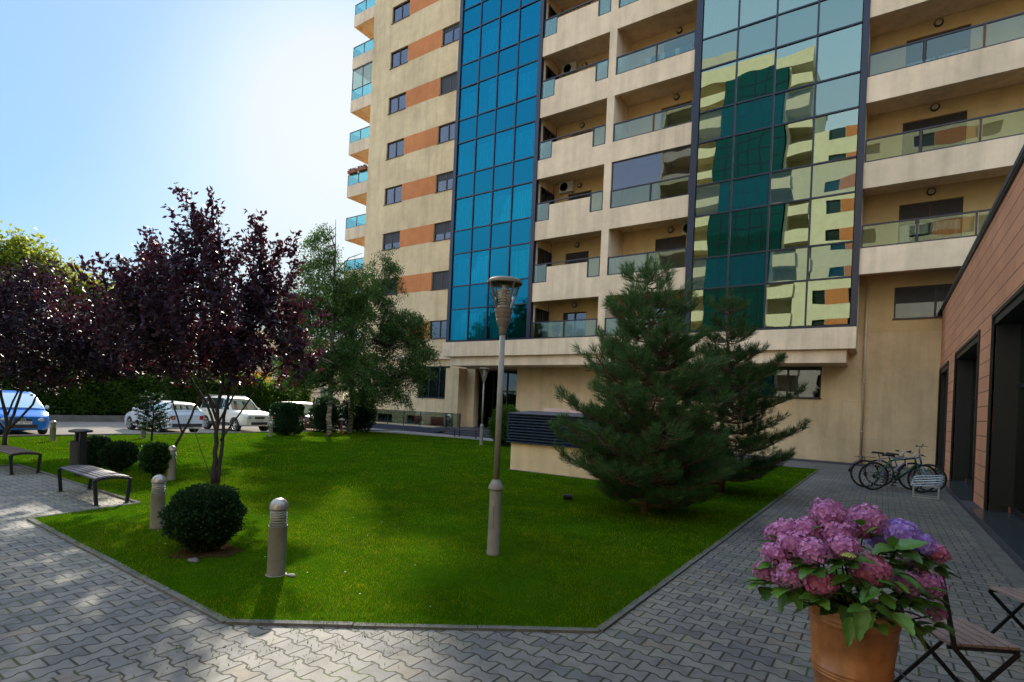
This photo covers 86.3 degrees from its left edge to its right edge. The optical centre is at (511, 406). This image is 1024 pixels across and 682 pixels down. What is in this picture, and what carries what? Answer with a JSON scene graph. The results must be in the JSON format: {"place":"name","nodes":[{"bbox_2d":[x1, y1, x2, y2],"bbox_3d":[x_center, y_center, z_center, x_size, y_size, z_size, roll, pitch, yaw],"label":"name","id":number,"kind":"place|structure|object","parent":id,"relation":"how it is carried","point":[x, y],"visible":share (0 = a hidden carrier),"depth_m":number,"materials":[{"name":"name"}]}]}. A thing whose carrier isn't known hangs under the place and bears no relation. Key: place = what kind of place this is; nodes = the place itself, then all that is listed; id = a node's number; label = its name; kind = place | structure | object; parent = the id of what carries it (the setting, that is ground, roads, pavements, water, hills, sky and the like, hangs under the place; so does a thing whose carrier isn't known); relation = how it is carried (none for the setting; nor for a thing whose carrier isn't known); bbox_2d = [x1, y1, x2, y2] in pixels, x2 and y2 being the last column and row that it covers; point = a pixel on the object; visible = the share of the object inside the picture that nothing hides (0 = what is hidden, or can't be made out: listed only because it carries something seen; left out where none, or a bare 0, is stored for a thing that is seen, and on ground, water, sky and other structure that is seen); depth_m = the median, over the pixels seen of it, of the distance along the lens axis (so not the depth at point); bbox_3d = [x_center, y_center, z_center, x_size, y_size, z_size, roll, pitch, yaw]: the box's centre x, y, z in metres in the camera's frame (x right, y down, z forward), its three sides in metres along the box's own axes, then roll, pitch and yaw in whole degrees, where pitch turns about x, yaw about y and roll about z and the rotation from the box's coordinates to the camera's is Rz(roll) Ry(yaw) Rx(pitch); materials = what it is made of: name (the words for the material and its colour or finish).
{"place":"outdoors","nodes":[
{"label":"outdoors","id":0,"kind":"place"},
{"bbox_2d":[0,0,369,399],"label":"sky","id":1,"kind":"structure","parent":0,"point":[106,106],"materials":[{"name":"blue"}]},
{"bbox_2d":[0,422,388,434],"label":"road","id":2,"kind":"structure","parent":0,"point":[99,427],"depth_m":23.76,"materials":[{"name":"grey asphalt"}]},
{"bbox_2d":[0,390,48,433],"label":"minivan","id":3,"kind":"object","parent":2,"relation":"on","point":[35,416],"visible":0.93,"depth_m":18.74,"materials":[{"name":"blue paint"}]},
{"bbox_2d":[124,401,203,432],"bbox_3d":[-14.886,0.396,23.301,4.045,1.310,1.813,2,0,32],"label":"estate car","id":4,"kind":"object","parent":2,"relation":"on","point":[184,411],"visible":0.52,"depth_m":22.40,"materials":[{"name":"silver metal"}]},
{"bbox_2d":[200,395,272,431],"bbox_3d":[-13.029,0.317,25.793,3.850,1.630,1.840,2,0,32],"label":"off road car","id":5,"kind":"object","parent":2,"relation":"on","point":[251,414],"visible":0.63,"depth_m":25.09,"materials":[{"name":"beige paint"}]},
{"bbox_2d":[272,402,313,430],"bbox_3d":[-10.883,0.496,28.319,3.878,1.460,1.828,2,0,37],"label":"hatchback","id":6,"kind":"object","parent":2,"relation":"on","point":[308,405],"visible":0.04,"depth_m":27.26,"materials":[{"name":"white paint"}]},
{"bbox_2d":[0,431,817,633],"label":"lawn","id":7,"kind":"structure","parent":0,"point":[423,581],"depth_m":6.72,"materials":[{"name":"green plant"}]},
{"bbox_2d":[49,421,56,440],"bbox_3d":[-13.335,0.715,15.875,0.167,0.609,0.167,2,0,34],"label":"bollard light","id":8,"kind":"object","parent":7,"relation":"on","point":[52,436],"visible":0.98,"depth_m":15.83,"materials":[{"name":"grey paint"}]},
{"bbox_2d":[0,255,154,444],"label":"purple plum tree","id":9,"kind":"object","parent":7,"relation":"on","point":[73,350],"visible":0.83,"depth_m":13.67,"materials":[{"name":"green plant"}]},
{"bbox_2d":[68,429,92,476],"bbox_3d":[-7.777,0.832,9.835,0.360,0.860,0.360,2,0,34],"label":"litter bin","id":10,"kind":"object","parent":7,"relation":"on","point":[79,448],"visible":0.8,"depth_m":9.73,"materials":[{"name":"grey metal"}]},
{"bbox_2d":[87,433,110,466],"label":"round shrub","id":11,"kind":"object","parent":7,"relation":"on","point":[96,443],"visible":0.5,"depth_m":10.90,"materials":[{"name":"green plant"}]},
{"bbox_2d":[96,440,139,471],"bbox_3d":[-7.557,0.953,10.526,0.729,0.655,0.759,2,0,34],"label":"round shrub","id":12,"kind":"object","parent":7,"relation":"on","point":[116,456],"visible":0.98,"depth_m":10.36,"materials":[{"name":"green plant"}]},
{"bbox_2d":[130,390,175,440],"bbox_3d":[-11.293,0.285,17.233,1.215,1.648,1.204,2,0,-22],"label":"young fir","id":13,"kind":"object","parent":7,"relation":"on","point":[150,409],"visible":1,"depth_m":17.12,"materials":[{"name":"green plant"}]},
{"bbox_2d":[137,441,171,478],"bbox_3d":[-6.367,0.973,9.775,0.603,0.717,0.609,2,0,34],"label":"round shrub","id":14,"kind":"object","parent":7,"relation":"on","point":[154,457],"visible":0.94,"depth_m":9.63,"materials":[{"name":"green plant"}]},
{"bbox_2d":[149,474,166,528],"bbox_3d":[-4.093,1.104,6.319,0.167,0.639,0.167,7,4,34],"label":"bollard light","id":15,"kind":"object","parent":7,"relation":"on","point":[158,491],"visible":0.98,"depth_m":6.26,"materials":[{"name":"grey paint"}]},
{"bbox_2d":[166,446,176,480],"bbox_3d":[-6.117,1.020,9.816,0.167,0.629,0.167,2,0,34],"label":"bollard light","id":16,"kind":"object","parent":7,"relation":"on","point":[171,472],"visible":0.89,"depth_m":9.76,"materials":[{"name":"grey paint"}]},
{"bbox_2d":[100,283,263,446],"bbox_3d":[-9.362,-1.262,15.579,4.523,4.937,3.840,2,0,34],"label":"purple plum tree","id":17,"kind":"object","parent":7,"relation":"on","point":[152,369],"visible":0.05,"depth_m":15.50,"materials":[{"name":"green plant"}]},
{"bbox_2d":[32,182,336,483],"bbox_3d":[-5.660,-1.285,9.338,4.950,5.281,3.484,2,0,13],"label":"purple plum tree","id":18,"kind":"object","parent":7,"relation":"on","point":[158,321],"visible":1,"depth_m":9.24,"materials":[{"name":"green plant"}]},
{"bbox_2d":[168,544,243,558],"bbox_3d":[-3.036,1.458,5.483,0.588,0.022,0.593,2,0,3],"label":"soil patch","id":19,"kind":"object","parent":7,"relation":"on","point":[221,551],"visible":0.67,"depth_m":5.39,"materials":[{"name":"brown soil"}]},
{"bbox_2d":[157,481,247,553],"bbox_3d":[-3.103,1.118,5.519,0.784,0.711,0.794,2,0,34],"label":"round shrub","id":20,"kind":"object","parent":19,"relation":"on","point":[200,517],"visible":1,"depth_m":5.33,"materials":[{"name":"green plant"}]},
{"bbox_2d":[269,421,272,436],"bbox_3d":[-9.425,0.886,21.370,0.167,0.609,0.167,6,3,34],"label":"bollard light","id":21,"kind":"object","parent":7,"relation":"on","point":[270,428],"visible":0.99,"depth_m":21.31,"materials":[{"name":"grey paint"}]},
{"bbox_2d":[265,498,288,576],"bbox_3d":[-2.089,1.163,4.873,0.179,0.695,0.179,2,0,34],"label":"bollard light","id":22,"kind":"object","parent":7,"relation":"on","point":[277,535],"visible":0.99,"depth_m":4.81,"materials":[{"name":"grey paint"}]},
{"bbox_2d":[268,401,305,435],"bbox_3d":[-9.204,0.492,22.411,1.310,1.447,1.309,2,0,34],"label":"cube shrub","id":23,"kind":"object","parent":7,"relation":"on","point":[287,418],"visible":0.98,"depth_m":22.11,"materials":[{"name":"green plant"}]},
{"bbox_2d":[259,219,388,435],"bbox_3d":[-7.780,-3.337,23.110,5.146,9.211,3.915,2,0,10],"label":"birch tree","id":24,"kind":"object","parent":7,"relation":"on","point":[339,301],"visible":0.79,"depth_m":22.77,"materials":[{"name":"green plant"}]},
{"bbox_2d":[307,394,344,432],"bbox_3d":[-8.644,0.339,25.405,1.661,1.838,1.748,2,0,-22],"label":"dark shrub","id":25,"kind":"object","parent":7,"relation":"on","point":[317,413],"visible":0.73,"depth_m":25.07,"materials":[{"name":"green plant"}]},
{"bbox_2d":[341,394,377,431],"bbox_3d":[-7.534,0.242,26.849,2.116,2.131,1.905,2,0,34],"label":"dark shrub","id":26,"kind":"object","parent":7,"relation":"on","point":[363,420],"visible":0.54,"depth_m":26.49,"materials":[{"name":"green plant"}]},
{"bbox_2d":[310,245,445,432],"bbox_3d":[-6.263,-3.097,25.481,6.276,8.872,4.210,3,0,19],"label":"birch tree","id":27,"kind":"object","parent":7,"relation":"on","point":[397,329],"visible":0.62,"depth_m":25.19,"materials":[{"name":"green plant"}]},
{"bbox_2d":[0,431,818,633],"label":"kerb","id":28,"kind":"structure","parent":7,"relation":"on","point":[602,627],"depth_m":4.12,"materials":[{"name":"concrete"}]},
{"bbox_2d":[479,367,488,444],"bbox_3d":[-1.174,-0.011,21.915,0.399,3.118,0.399,2,0,-6],"label":"lamp post","id":29,"kind":"object","parent":7,"relation":"on","point":[484,374],"visible":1,"depth_m":21.88,"materials":[{"name":"grey metal"}]},
{"bbox_2d":[486,276,522,555],"bbox_3d":[-0.139,0.109,5.842,0.380,2.970,0.380,2,0,34],"label":"lamp post","id":30,"kind":"object","parent":7,"relation":"on","point":[504,305],"visible":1,"depth_m":5.81,"materials":[{"name":"grey metal"}]},
{"bbox_2d":[488,403,520,446],"bbox_3d":[-0.246,0.739,21.736,1.538,1.802,1.525,2,0,34],"label":"broad shrub","id":31,"kind":"object","parent":7,"relation":"on","point":[506,408],"visible":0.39,"depth_m":21.45,"materials":[{"name":"green plant"}]},
{"bbox_2d":[506,408,647,480],"bbox_3d":[1.649,0.873,13.730,3.060,1.600,2.040,2,0,34],"label":"vent box","id":32,"kind":"object","parent":7,"relation":"on","point":[530,435],"visible":0.48,"depth_m":13.30,"materials":[{"name":"beige paint"}]},
{"bbox_2d":[546,251,751,512],"bbox_3d":[2.149,-0.399,8.755,3.044,4.191,3.212,2,0,34],"label":"pine tree","id":33,"kind":"object","parent":7,"relation":"on","point":[667,432],"visible":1,"depth_m":8.14,"materials":[{"name":"green plant"}]},
{"bbox_2d":[654,282,810,492],"bbox_3d":[4.344,-0.379,11.276,3.122,4.346,3.186,3,0,6],"label":"pine tree","id":34,"kind":"object","parent":7,"relation":"on","point":[743,407],"visible":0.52,"depth_m":10.81,"materials":[{"name":"green plant"}]},
{"bbox_2d":[337,426,492,440],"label":"pavement","id":35,"kind":"structure","parent":0,"point":[441,435],"depth_m":27.57,"materials":[{"name":"grey concrete"}]},
{"bbox_2d":[0,431,1023,681],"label":"path","id":36,"kind":"structure","parent":0,"point":[108,623],"depth_m":3.81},
{"bbox_2d":[0,445,41,474],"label":"slatted bench","id":37,"kind":"object","parent":36,"relation":"on","point":[11,451],"visible":1,"depth_m":9.98,"materials":[{"name":"black metal"}]},
{"bbox_2d":[57,465,131,505],"bbox_3d":[-6.172,1.132,8.050,1.600,0.395,0.465,3,0,36],"label":"slatted bench","id":38,"kind":"object","parent":36,"relation":"on","point":[94,474],"visible":1,"depth_m":7.79,"materials":[{"name":"black metal"}]},
{"bbox_2d":[2,466,778,677],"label":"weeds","id":39,"kind":"object","parent":36,"relation":"on","point":[257,627],"visible":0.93,"depth_m":3.68,"materials":[{"name":"green plant"}]},
{"bbox_2d":[344,422,440,432],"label":"ramp","id":40,"kind":"structure","parent":36,"relation":"on","point":[408,428],"depth_m":30.67,"materials":[{"name":"concrete"}]},
{"bbox_2d":[338,407,452,427],"bbox_3d":[-9.293,0.650,33.836,14.700,1.090,0.180,2,0,34],"label":"glass fence","id":41,"kind":"object","parent":36,"relation":"on","point":[403,417],"visible":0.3,"depth_m":31.45,"materials":[{"name":"clear glass"}]},
{"bbox_2d":[340,0,1023,469],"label":"apartment tower","id":42,"kind":"structure","parent":36,"relation":"on","point":[808,170],"depth_m":22.23,"materials":[{"name":"beige paint"}]},
{"bbox_2d":[357,164,367,171],"bbox_3d":[-10.182,-16.267,37.222,0.867,0.375,0.311,2,0,34],"label":"flower box","id":43,"kind":"object","parent":42,"relation":"attached to","point":[364,167],"visible":1,"depth_m":37.08,"materials":[{"name":"ceramic"}]},
{"bbox_2d":[381,231,399,250],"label":"window","id":44,"kind":"structure","parent":42,"relation":"in","point":[391,239],"depth_m":35.57,"materials":[{"name":"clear glass"}]},
{"bbox_2d":[383,185,401,205],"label":"window","id":45,"kind":"structure","parent":42,"relation":"in","point":[393,195],"depth_m":35.57,"materials":[{"name":"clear glass"}]},
{"bbox_2d":[385,139,403,160],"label":"window","id":46,"kind":"structure","parent":42,"relation":"in","point":[395,149],"depth_m":35.57,"materials":[{"name":"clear glass"}]},
{"bbox_2d":[387,93,405,114],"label":"window","id":47,"kind":"structure","parent":42,"relation":"in","point":[398,103],"depth_m":35.57,"materials":[{"name":"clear glass"}]},
{"bbox_2d":[389,46,407,69],"bbox_3d":[-7.307,-22.655,35.530,1.680,1.130,0.190,2,0,34],"label":"window","id":48,"kind":"structure","parent":42,"relation":"in","point":[400,57],"depth_m":35.57,"materials":[{"name":"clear glass"}]},
{"bbox_2d":[391,0,409,24],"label":"window","id":49,"kind":"structure","parent":42,"relation":"in","point":[402,11],"depth_m":35.57,"materials":[{"name":"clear glass"}]},
{"bbox_2d":[416,366,449,398],"bbox_3d":[-4.740,-1.468,33.164,2.650,1.940,0.190,2,0,34],"label":"window","id":50,"kind":"structure","parent":42,"relation":"in","point":[433,390],"depth_m":33.17,"materials":[{"name":"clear glass"}]},
{"bbox_2d":[430,320,446,338],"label":"window","id":51,"kind":"structure","parent":42,"relation":"in","point":[440,330],"depth_m":33.11,"materials":[{"name":"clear glass"}]},
{"bbox_2d":[430,270,448,290],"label":"window","id":52,"kind":"structure","parent":42,"relation":"in","point":[440,279],"depth_m":33.12,"materials":[{"name":"grey glass"}]},
{"bbox_2d":[432,221,450,241],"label":"window","id":53,"kind":"structure","parent":42,"relation":"in","point":[442,230],"depth_m":33.13,"materials":[{"name":"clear glass"}]},
{"bbox_2d":[435,171,452,192],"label":"window","id":54,"kind":"structure","parent":42,"relation":"in","point":[444,181],"depth_m":33.14,"materials":[{"name":"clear glass"}]},
{"bbox_2d":[436,122,454,144],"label":"window","id":55,"kind":"structure","parent":42,"relation":"in","point":[446,132],"depth_m":33.15,"materials":[{"name":"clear glass"}]},
{"bbox_2d":[439,72,456,95],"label":"window","id":56,"kind":"structure","parent":42,"relation":"in","point":[448,83],"depth_m":33.11,"materials":[{"name":"grey glass"}]},
{"bbox_2d":[441,22,459,46],"bbox_3d":[-3.586,-22.493,33.004,1.680,1.130,0.190,2,0,34],"label":"window","id":57,"kind":"structure","parent":42,"relation":"in","point":[450,34],"depth_m":33.15,"materials":[{"name":"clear glass"}]},
{"bbox_2d":[445,413,460,428],"bbox_3d":[-3.129,0.754,28.884,1.040,0.780,0.040,2,0,34],"label":"glass screen","id":58,"kind":"object","parent":42,"relation":"attached to","point":[447,419],"visible":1,"depth_m":29.04,"materials":[{"name":"clear glass"}]},
{"bbox_2d":[478,371,516,426],"bbox_3d":[-0.282,-0.393,31.659,3.930,3.320,0.290,2,0,34],"label":"entrance door","id":59,"kind":"structure","parent":42,"relation":"in","point":[510,377],"depth_m":32.25,"materials":[{"name":"black glass"}]},
{"bbox_2d":[534,308,548,337],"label":"side window","id":60,"kind":"structure","parent":42,"relation":"in","point":[541,329],"depth_m":27.32,"materials":[{"name":"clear glass"}]},
{"bbox_2d":[537,247,551,281],"bbox_3d":[1.603,-6.666,27.353,0.060,2.280,1.250,2,0,34],"label":"side window","id":61,"kind":"structure","parent":42,"relation":"in","point":[544,256],"depth_m":27.24,"materials":[{"name":"clear glass"}]},
{"bbox_2d":[539,187,553,220],"bbox_3d":[1.733,-9.644,27.353,0.060,2.280,1.250,2,0,34],"label":"side window","id":62,"kind":"structure","parent":42,"relation":"in","point":[545,195],"depth_m":27.21,"materials":[{"name":"clear glass"}]},
{"bbox_2d":[542,126,556,158],"bbox_3d":[1.863,-12.621,27.353,0.060,2.280,1.250,2,0,34],"label":"side window","id":63,"kind":"structure","parent":42,"relation":"in","point":[547,134],"depth_m":27.18,"materials":[{"name":"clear glass"}]},
{"bbox_2d":[545,65,558,79],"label":"side window","id":64,"kind":"structure","parent":42,"relation":"in","point":[549,73],"depth_m":27.11,"materials":[{"name":"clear glass"}]},
{"bbox_2d":[548,5,558,17],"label":"side window","id":65,"kind":"structure","parent":42,"relation":"in","point":[551,12],"depth_m":27.02,"materials":[{"name":"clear glass"}]},
{"bbox_2d":[549,322,562,336],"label":"potted plant","id":66,"kind":"object","parent":42,"relation":"on","point":[555,328],"visible":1,"depth_m":26.31,"materials":[{"name":"green plant"}]},
{"bbox_2d":[559,180,574,195],"bbox_3d":[2.748,-10.953,27.399,0.760,0.555,0.300,2,0,34],"label":"air conditioner","id":67,"kind":"object","parent":42,"relation":"attached to","point":[567,187],"visible":1,"depth_m":27.27,"materials":[{"name":"white plastic"}]},
{"bbox_2d":[562,323,573,335],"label":"potted plant","id":68,"kind":"object","parent":42,"relation":"on","point":[568,328],"visible":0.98,"depth_m":25.89,"materials":[{"name":"green plant"}]},
{"bbox_2d":[562,61,577,76],"bbox_3d":[2.925,-16.911,27.455,0.760,0.555,0.300,2,0,34],"label":"air conditioner","id":69,"kind":"object","parent":42,"relation":"attached to","point":[570,66],"visible":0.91,"depth_m":27.32,"materials":[{"name":"white plastic"}]},
{"bbox_2d":[563,312,585,335],"bbox_3d":[3.259,-3.937,27.446,1.300,1.490,0.526,2,0,34],"label":"balcony door","id":70,"kind":"structure","parent":42,"relation":"in","point":[579,326],"depth_m":27.61,"materials":[{"name":"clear glass"}]},
{"bbox_2d":[566,251,588,263],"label":"balcony door","id":71,"kind":"structure","parent":42,"relation":"in","point":[580,255],"depth_m":27.23,"materials":[{"name":"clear glass"}]},
{"bbox_2d":[569,191,590,200],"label":"balcony door","id":72,"kind":"structure","parent":42,"relation":"in","point":[584,196],"depth_m":27.24,"materials":[{"name":"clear glass"}]},
{"bbox_2d":[645,44,691,64],"bbox_3d":[6.827,-14.728,23.722,2.023,0.997,0.718,2,0,34],"label":"drying rack","id":73,"kind":"object","parent":42,"relation":"on","point":[681,49],"visible":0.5,"depth_m":23.43,"materials":[{"name":"metal"}]},
{"bbox_2d":[655,236,685,268],"bbox_3d":[7.133,-6.435,24.618,1.400,2.320,0.066,2,0,34],"label":"balcony door","id":74,"kind":"structure","parent":42,"relation":"in","point":[678,256],"depth_m":24.57,"materials":[{"name":"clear glass"}]},
{"bbox_2d":[658,169,688,198],"bbox_3d":[7.263,-9.412,24.618,1.400,2.320,0.066,2,0,34],"label":"balcony door","id":75,"kind":"structure","parent":42,"relation":"in","point":[676,187],"depth_m":24.59,"materials":[{"name":"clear glass"}]},
{"bbox_2d":[661,101,691,128],"bbox_3d":[7.522,-12.384,24.808,1.400,2.320,0.526,2,0,34],"label":"balcony door","id":76,"kind":"structure","parent":42,"relation":"in","point":[680,115],"depth_m":24.63,"materials":[{"name":"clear glass"}]},
{"bbox_2d":[664,34,694,57],"bbox_3d":[7.523,-15.366,24.618,1.400,2.320,0.066,2,0,34],"label":"balcony railing","id":77,"kind":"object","parent":42,"relation":"in","point":[682,42],"depth_m":24.58,"materials":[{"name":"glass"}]},
{"bbox_2d":[681,222,687,236],"bbox_3d":[7.827,-7.748,23.863,0.760,0.555,0.300,2,0,34],"label":"air conditioner","id":78,"kind":"object","parent":42,"relation":"attached to","point":[684,230],"visible":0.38,"depth_m":23.89,"materials":[{"name":"white plastic"}]},
{"bbox_2d":[708,367,821,398],"bbox_3d":[10.179,-0.981,22.596,4.680,1.268,0.650,2,0,34],"label":"window","id":79,"kind":"structure","parent":42,"relation":"in","point":[787,378],"depth_m":22.00,"materials":[{"name":"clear glass"}]},
{"bbox_2d":[859,284,868,462],"bbox_3d":[13.033,-1.223,20.229,0.160,6.620,0.157,2,0,34],"label":"downpipe","id":80,"kind":"object","parent":42,"relation":"attached to","point":[864,370],"visible":0.92,"depth_m":20.18,"materials":[{"name":"beige metal"}]},
{"bbox_2d":[892,284,951,319],"bbox_3d":[15.019,-3.673,19.397,2.480,1.190,0.650,2,0,34],"label":"window","id":81,"kind":"structure","parent":42,"relation":"in","point":[918,302],"depth_m":19.67,"materials":[{"name":"clear glass"}]},
{"bbox_2d":[898,197,962,242],"bbox_3d":[14.940,-6.094,19.597,1.810,2.320,0.526,2,0,34],"label":"balcony door","id":82,"kind":"structure","parent":42,"relation":"in","point":[948,226],"depth_m":19.41,"materials":[{"name":"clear glass"}]},
{"bbox_2d":[902,111,966,154],"bbox_3d":[15.070,-9.071,19.597,1.810,2.320,0.526,2,0,34],"label":"balcony door","id":83,"kind":"structure","parent":42,"relation":"in","point":[954,134],"depth_m":19.36,"materials":[{"name":"clear glass"}]},
{"bbox_2d":[905,25,970,66],"bbox_3d":[15.200,-12.048,19.597,1.810,2.320,0.526,2,0,34],"label":"balcony door","id":84,"kind":"structure","parent":42,"relation":"in","point":[958,42],"depth_m":19.38,"materials":[{"name":"clear glass"}]},
{"bbox_2d":[735,453,925,470],"bbox_3d":[8.450,1.945,22.998,14.300,0.050,0.540,2,0,34],"label":"wall foot strip","id":85,"kind":"object","parent":36,"relation":"on","point":[832,462],"depth_m":20.46,"materials":[{"name":"stone"}]},
{"bbox_2d":[808,591,901,681],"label":"flower pot","id":86,"kind":"object","parent":36,"relation":"on","point":[871,656],"visible":0.65,"depth_m":2.61,"materials":[{"name":"ceramic"}]},
{"bbox_2d":[739,497,962,651],"bbox_3d":[1.726,0.800,2.757,0.761,0.687,1.049,2,0,67],"label":"hydrangea","id":87,"kind":"object","parent":86,"relation":"in","point":[836,535],"visible":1,"depth_m":2.62,"materials":[{"name":"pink plant"}]},
{"bbox_2d":[848,450,927,489],"bbox_3d":[9.155,1.525,13.322,1.786,0.954,0.646,3,-3,8],"label":"bicycle","id":88,"kind":"object","parent":36,"relation":"on","point":[901,466],"visible":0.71,"depth_m":13.33,"materials":[{"name":"black metal"}]},
{"bbox_2d":[858,451,938,492],"bbox_3d":[9.057,1.531,12.806,1.736,0.934,0.646,3,3,7],"label":"bicycle","id":89,"kind":"object","parent":36,"relation":"on","point":[911,469],"visible":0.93,"depth_m":12.79,"materials":[{"name":"black metal"}]},
{"bbox_2d":[864,444,946,491],"bbox_3d":[9.572,1.463,13.352,0.646,1.114,1.703,-1,2,-42],"label":"bicycle","id":90,"kind":"object","parent":36,"relation":"on","point":[925,473],"visible":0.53,"depth_m":13.16,"materials":[{"name":"black metal"}]},
{"bbox_2d":[910,475,944,498],"bbox_3d":[9.152,1.750,12.038,0.634,0.501,0.460,2,0,34],"label":"bench","id":91,"kind":"object","parent":36,"relation":"on","point":[933,486],"visible":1,"depth_m":11.98,"materials":[{"name":"metal"}]},
{"bbox_2d":[889,553,1020,681],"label":"folding chair","id":92,"kind":"object","parent":36,"relation":"on","point":[969,636],"visible":0.62,"depth_m":2.94,"materials":[{"name":"black metal"}]},
{"bbox_2d":[921,470,1023,588],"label":"edge slabs","id":93,"kind":"structure","parent":36,"relation":"on","point":[1009,568],"depth_m":7.42,"materials":[{"name":"concrete"}]},
{"bbox_2d":[987,586,1023,652],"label":"folding chair","id":94,"kind":"object","parent":36,"relation":"on","point":[1017,594],"visible":0.73,"depth_m":3.94,"materials":[{"name":"black metal"}]},
{"bbox_2d":[927,145,1023,571],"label":"clad building","id":95,"kind":"structure","parent":0,"point":[979,458],"depth_m":9.81,"materials":[{"name":"wood"}]},
{"bbox_2d":[928,361,948,475],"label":"tall window","id":96,"kind":"structure","parent":95,"relation":"in","point":[944,370],"depth_m":18.74,"materials":[{"name":"black glass"}]},
{"bbox_2d":[940,330,980,500],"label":"tall window","id":97,"kind":"structure","parent":95,"relation":"in","point":[967,375],"depth_m":14.62,"materials":[{"name":"black glass"}]},
{"bbox_2d":[970,284,1023,563],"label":"tall window","id":98,"kind":"structure","parent":95,"relation":"in","point":[1006,472],"depth_m":9.60,"materials":[{"name":"black glass"}]},
{"label":"ground","id":99,"kind":"structure","parent":0,"visible":0},
{"bbox_2d":[0,220,78,356],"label":"linden tree","id":100,"kind":"object","parent":99,"relation":"on","point":[16,250],"visible":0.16,"depth_m":30.48,"materials":[{"name":"green plant"}]},
{"bbox_2d":[38,257,116,348],"bbox_3d":[-25.074,-4.107,32.454,7.024,9.252,6.309,2,0,34],"label":"linden tree","id":101,"kind":"object","parent":99,"relation":"on","point":[79,290],"visible":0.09,"depth_m":31.47,"materials":[{"name":"green plant"}]},
{"bbox_2d":[49,415,124,421],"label":"wall","id":102,"kind":"structure","parent":99,"relation":"on","point":[88,418],"depth_m":27.60,"materials":[{"name":"concrete"}]},
{"bbox_2d":[0,354,313,415],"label":"hedge","id":103,"kind":"object","parent":99,"relation":"on","point":[115,397],"visible":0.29,"depth_m":29.24,"materials":[{"name":"green plant"}]},
{"bbox_2d":[55,323,342,405],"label":"building","id":104,"kind":"structure","parent":99,"relation":"on","point":[317,390],"depth_m":58.12,"materials":[{"name":"paint"}]},
{"bbox_2d":[0,429,400,436],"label":"road kerb","id":105,"kind":"structure","parent":99,"relation":"on","point":[168,433],"depth_m":20.06,"materials":[{"name":"concrete"}]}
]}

